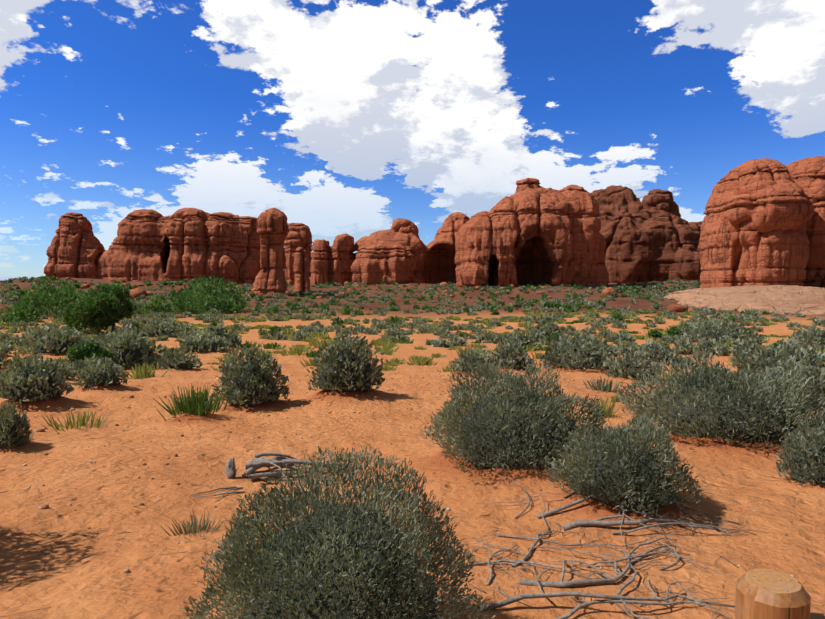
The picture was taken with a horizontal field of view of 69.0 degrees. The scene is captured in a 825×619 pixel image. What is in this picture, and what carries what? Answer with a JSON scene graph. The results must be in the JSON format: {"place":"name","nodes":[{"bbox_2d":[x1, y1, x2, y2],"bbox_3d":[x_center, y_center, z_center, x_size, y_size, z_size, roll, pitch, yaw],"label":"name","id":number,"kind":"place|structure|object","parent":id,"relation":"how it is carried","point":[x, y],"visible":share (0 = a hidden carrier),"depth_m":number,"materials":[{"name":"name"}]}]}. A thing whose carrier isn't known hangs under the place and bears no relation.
{"place":"outdoors","nodes":[
{"label":"outdoors","id":0,"kind":"place"},
{"bbox_2d":[0,277,824,618],"bbox_3d":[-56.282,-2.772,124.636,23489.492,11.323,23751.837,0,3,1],"label":"terrain","id":1,"kind":"structure","parent":0,"point":[66,583],"depth_m":6.98,"materials":[{"name":"orange sand"}]},
{"bbox_2d":[0,277,35,280],"bbox_3d":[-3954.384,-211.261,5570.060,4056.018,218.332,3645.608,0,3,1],"label":"mesas","id":2,"kind":"structure","parent":1,"relation":"on","point":[4,278],"depth_m":5344.10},
{"bbox_2d":[44,212,105,278],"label":"rock formation","id":3,"kind":"object","parent":1,"relation":"on","point":[75,248],"visible":0.4,"depth_m":302.25,"materials":[{"name":"red stone"}]},
{"bbox_2d":[96,208,312,285],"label":"rock formation","id":4,"kind":"object","parent":1,"relation":"on","point":[182,244],"visible":0.62,"depth_m":303.37,"materials":[{"name":"red stone"}]},
{"bbox_2d":[192,452,350,500],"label":"dead branches","id":5,"kind":"object","parent":1,"relation":"on","point":[257,462],"visible":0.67,"depth_m":7.84,"materials":[{"name":"grey wood"}]},
{"bbox_2d":[248,208,309,298],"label":"pillar rock","id":6,"kind":"object","parent":1,"relation":"on","point":[273,231],"visible":0.73,"depth_m":209.86,"materials":[{"name":"red stone"}]},
{"bbox_2d":[27,277,718,311],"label":"talus boulders","id":7,"kind":"object","parent":1,"relation":"on","point":[136,292],"visible":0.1,"depth_m":212.63,"materials":[{"name":"red stone"}]},
{"bbox_2d":[310,212,469,285],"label":"rock","id":8,"kind":"object","parent":1,"relation":"on","point":[399,251],"visible":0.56,"depth_m":285.47,"materials":[{"name":"red stone"}]},
{"bbox_2d":[0,319,824,450],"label":"shrubs","id":9,"kind":"object","parent":1,"relation":"on","point":[765,378],"visible":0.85,"depth_m":14.18,"materials":[{"name":"green plant"}]},
{"bbox_2d":[0,275,824,348],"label":"shrubs","id":10,"kind":"object","parent":1,"relation":"on","point":[27,309],"visible":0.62,"depth_m":138.76,"materials":[{"name":"green plant"}]},
{"bbox_2d":[0,325,824,618],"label":"shrub","id":11,"kind":"object","parent":1,"relation":"on","point":[137,353],"visible":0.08,"depth_m":7.33,"materials":[{"name":"green plant"}]},
{"bbox_2d":[0,279,824,537],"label":"grass clumps","id":12,"kind":"object","parent":1,"relation":"on","point":[199,406],"visible":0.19,"depth_m":38.84,"materials":[{"name":"green plant"}]},
{"bbox_2d":[0,430,824,617],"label":"pebbles","id":13,"kind":"object","parent":1,"relation":"on","point":[314,486],"visible":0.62,"depth_m":6.32,"materials":[{"name":"stone"}]},
{"bbox_2d":[58,282,780,367],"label":"juniper","id":14,"kind":"object","parent":1,"relation":"on","point":[105,306],"depth_m":66.69,"materials":[{"name":"green plant"}]},
{"bbox_2d":[22,372,824,601],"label":"pebbles","id":15,"kind":"object","parent":1,"relation":"on","point":[126,570],"visible":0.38,"depth_m":10.46,"materials":[{"name":"stone"}]},
{"bbox_2d":[24,358,824,618],"bbox_3d":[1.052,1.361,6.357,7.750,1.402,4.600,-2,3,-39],"label":"shrubs","id":16,"kind":"object","parent":1,"relation":"on","point":[616,440],"visible":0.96,"depth_m":3.44,"materials":[{"name":"green plant"}]},
{"bbox_2d":[455,178,608,287],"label":"rock formation","id":17,"kind":"object","parent":1,"relation":"on","point":[532,230],"visible":0.75,"depth_m":251.73,"materials":[{"name":"red stone"}]},
{"bbox_2d":[465,476,761,618],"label":"dead branches","id":18,"kind":"object","parent":1,"relation":"on","point":[617,598],"visible":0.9,"depth_m":4.71,"materials":[{"name":"grey wood"}]},
{"bbox_2d":[591,185,701,282],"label":"rock","id":19,"kind":"object","parent":1,"relation":"on","point":[653,235],"visible":0.44,"depth_m":308.61,"materials":[{"name":"red stone"}]},
{"bbox_2d":[664,285,824,314],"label":"rock slab","id":20,"kind":"object","parent":1,"relation":"on","point":[793,299],"visible":0.56,"depth_m":157.35,"materials":[{"name":"beige stone"}]},
{"bbox_2d":[698,156,824,287],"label":"rock formation","id":21,"kind":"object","parent":1,"relation":"on","point":[763,223],"visible":0.79,"depth_m":214.97,"materials":[{"name":"stone"}]},
{"bbox_2d":[735,569,824,618],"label":"fence post","id":22,"kind":"object","parent":1,"relation":"on","point":[765,594],"visible":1,"depth_m":1.66,"materials":[{"name":"brown wood"}]},
{"bbox_2d":[0,0,824,276],"label":"sky","id":23,"kind":"structure","parent":0,"point":[354,118],"materials":[{"name":"blue"}]}
]}

